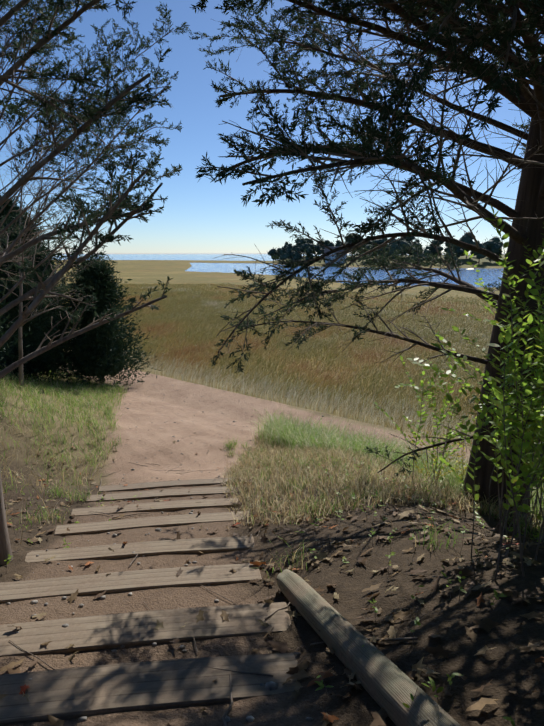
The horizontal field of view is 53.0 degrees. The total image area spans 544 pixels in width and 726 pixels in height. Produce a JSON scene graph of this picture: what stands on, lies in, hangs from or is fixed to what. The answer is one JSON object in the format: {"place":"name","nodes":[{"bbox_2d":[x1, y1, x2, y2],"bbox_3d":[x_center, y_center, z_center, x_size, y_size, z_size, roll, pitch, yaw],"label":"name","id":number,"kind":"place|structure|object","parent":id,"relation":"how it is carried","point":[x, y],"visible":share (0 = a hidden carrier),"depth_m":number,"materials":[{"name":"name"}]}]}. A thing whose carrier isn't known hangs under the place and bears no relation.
{"place":"outdoors","nodes":[
{"label":"outdoors","id":0,"kind":"place"},
{"bbox_2d":[44,235,72,375],"bbox_3d":[-8.017,-2.124,19.689,2.171,5.338,4.135,-9,15,-39],"label":"cedar","id":1,"kind":"object","parent":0,"point":[63,276],"depth_m":19.50,"materials":[{"name":"green plant"}]},
{"bbox_2d":[0,365,130,543],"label":"bank grass","id":2,"kind":"structure","parent":0,"point":[59,387],"depth_m":12.64,"materials":[{"name":"green plant"}]},
{"bbox_2d":[0,188,75,369],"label":"bush","id":3,"kind":"object","parent":2,"relation":"attached to","point":[9,206],"depth_m":19.34,"materials":[{"name":"green plant"}]},
{"bbox_2d":[0,209,96,384],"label":"bush","id":4,"kind":"object","parent":2,"relation":"attached to","point":[57,318],"depth_m":17.26,"materials":[{"name":"green plant"}]},
{"bbox_2d":[49,253,161,388],"bbox_3d":[-5.887,-1.102,18.734,4.154,5.346,4.267,0,11,2],"label":"bush","id":5,"kind":"object","parent":2,"relation":"attached to","point":[107,284],"depth_m":18.32,"materials":[{"name":"green plant"}]},
{"bbox_2d":[0,0,152,295],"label":"tree","id":6,"kind":"object","parent":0,"point":[46,52],"depth_m":10.21,"materials":[{"name":"green plant"}]},
{"bbox_2d":[0,0,160,171],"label":"branch","id":7,"kind":"object","parent":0,"point":[76,76],"depth_m":3.82,"materials":[{"name":"green plant"}]},
{"bbox_2d":[0,0,192,302],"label":"tree","id":8,"kind":"object","parent":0,"point":[136,130],"depth_m":7.50,"materials":[{"name":"green plant"}]},
{"bbox_2d":[0,253,543,725],"bbox_3d":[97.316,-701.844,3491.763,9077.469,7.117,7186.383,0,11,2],"label":"ground","id":9,"kind":"structure","parent":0,"point":[152,431],"depth_m":4.46,"materials":[{"name":"brown soil"}]},
{"bbox_2d":[0,279,33,379],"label":"bush","id":10,"kind":"object","parent":9,"relation":"on","point":[2,334],"visible":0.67,"depth_m":14.99,"materials":[{"name":"green plant"}]},
{"bbox_2d":[0,155,110,387],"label":"tree","id":11,"kind":"object","parent":9,"relation":"on","point":[73,272],"depth_m":14.79,"materials":[{"name":"green plant"}]},
{"bbox_2d":[0,0,172,565],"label":"tree","id":12,"kind":"object","parent":9,"relation":"on","point":[137,197],"depth_m":4.10,"materials":[{"name":"green plant"}]},
{"bbox_2d":[0,563,261,602],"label":"step timber","id":13,"kind":"object","parent":9,"relation":"on","point":[92,584],"visible":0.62,"depth_m":4.11,"materials":[{"name":"brown wood"}]},
{"bbox_2d":[25,536,254,561],"bbox_3d":[-1.187,1.775,5.031,2.075,0.166,0.234,-1,11,-7],"label":"step timber","id":14,"kind":"object","parent":9,"relation":"on","point":[182,546],"visible":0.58,"depth_m":5.00,"materials":[{"name":"brown wood"}]},
{"bbox_2d":[0,602,290,656],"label":"step timber","id":15,"kind":"object","parent":9,"relation":"on","point":[97,632],"visible":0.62,"depth_m":3.27,"materials":[{"name":"brown wood"}]},
{"bbox_2d":[0,652,299,724],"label":"step timber","id":16,"kind":"object","parent":9,"relation":"on","point":[66,693],"visible":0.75,"depth_m":2.61,"materials":[{"name":"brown wood"}]},
{"bbox_2d":[54,511,247,534],"bbox_3d":[-1.312,1.844,6.110,2.143,0.165,0.237,-2,12,-9],"label":"step timber","id":17,"kind":"object","parent":9,"relation":"on","point":[114,525],"visible":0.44,"depth_m":6.06,"materials":[{"name":"brown wood"}]},
{"bbox_2d":[70,498,240,516],"bbox_3d":[-1.464,1.895,6.963,2.126,0.162,0.222,-2,12,-9],"label":"step timber","id":18,"kind":"object","parent":9,"relation":"on","point":[181,505],"visible":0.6,"depth_m":6.92,"materials":[{"name":"brown wood"}]},
{"bbox_2d":[85,486,233,501],"bbox_3d":[-1.594,1.951,7.863,2.087,0.170,0.227,-2,12,-8],"label":"step timber","id":19,"kind":"object","parent":9,"relation":"on","point":[151,494],"visible":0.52,"depth_m":7.83,"materials":[{"name":"brown wood"}]},
{"bbox_2d":[98,478,231,491],"bbox_3d":[-1.671,2.006,8.732,2.141,0.166,0.225,-2,12,-9],"label":"step timber","id":20,"kind":"object","parent":9,"relation":"on","point":[160,484],"visible":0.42,"depth_m":8.68,"materials":[{"name":"brown wood"}]},
{"bbox_2d":[6,375,464,722],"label":"pebbles","id":21,"kind":"object","parent":9,"relation":"on","point":[271,685],"visible":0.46,"depth_m":3.82,"materials":[{"name":"grey stone"}]},
{"bbox_2d":[0,423,543,725],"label":"fallen leaves","id":22,"kind":"object","parent":9,"relation":"on","point":[299,671],"visible":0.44,"depth_m":3.34,"materials":[{"name":"brown plant"}]},
{"bbox_2d":[2,434,542,573],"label":"grass tufts","id":23,"kind":"object","parent":9,"relation":"on","point":[298,512],"depth_m":6.57,"materials":[{"name":"green plant"}]},
{"bbox_2d":[2,455,543,725],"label":"fallen leaves","id":24,"kind":"object","parent":9,"relation":"on","point":[321,684],"depth_m":4.01,"materials":[{"name":"brown plant"}]},
{"bbox_2d":[5,456,541,725],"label":"fallen sticks","id":25,"kind":"object","parent":9,"relation":"on","point":[263,674],"visible":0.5,"depth_m":3.03,"materials":[{"name":"brown wood"}]},
{"bbox_2d":[53,254,503,286],"bbox_3d":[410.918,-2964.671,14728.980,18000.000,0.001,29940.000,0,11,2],"label":"water surface","id":26,"kind":"object","parent":9,"relation":"on","point":[487,275],"depth_m":172.64,"materials":[{"name":"blue liquid"}]},
{"bbox_2d":[63,346,539,445],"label":"tall grass","id":27,"kind":"structure","parent":9,"relation":"on","point":[186,376],"depth_m":17.38,"materials":[{"name":"beige plant"}]},
{"bbox_2d":[324,245,346,263],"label":"house","id":28,"kind":"structure","parent":9,"relation":"on","point":[326,250],"depth_m":213.85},
{"bbox_2d":[189,0,543,522],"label":"tree","id":29,"kind":"object","parent":9,"relation":"on","point":[428,36],"depth_m":5.09,"materials":[{"name":"green plant"}]},
{"bbox_2d":[276,569,460,725],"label":"edging log","id":30,"kind":"object","parent":9,"relation":"on","point":[388,686],"visible":0.98,"depth_m":2.49,"materials":[{"name":"brown wood"}]},
{"bbox_2d":[218,430,543,532],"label":"dry grass","id":31,"kind":"structure","parent":9,"relation":"on","point":[447,494],"depth_m":6.79,"materials":[{"name":"beige plant"}]},
{"bbox_2d":[267,230,506,262],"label":"trees","id":32,"kind":"object","parent":9,"relation":"on","point":[494,245],"materials":[{"name":"green plant"}]},
{"bbox_2d":[245,407,543,520],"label":"tall grass tuft","id":33,"kind":"object","parent":9,"relation":"on","point":[300,436],"visible":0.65,"depth_m":11.72,"materials":[{"name":"green plant"}]},
{"bbox_2d":[406,430,467,483],"bbox_3d":[3.088,1.835,9.400,1.842,1.592,1.062,-8,14,-35],"label":"yellow shrub","id":34,"kind":"object","parent":9,"relation":"on","point":[451,459],"depth_m":9.34,"materials":[{"name":"plant"}]},
{"bbox_2d":[373,204,543,580],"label":"shrub","id":35,"kind":"object","parent":9,"relation":"on","point":[513,421],"depth_m":4.01,"materials":[{"name":"green plant"}]},
{"bbox_2d":[0,0,543,252],"label":"sky","id":36,"kind":"structure","parent":0,"point":[198,216],"materials":[{"name":"blue"}]},
{"bbox_2d":[56,282,541,452],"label":"marsh grass","id":37,"kind":"structure","parent":0,"point":[181,299],"depth_m":29.08,"materials":[{"name":"plant"}]}
]}

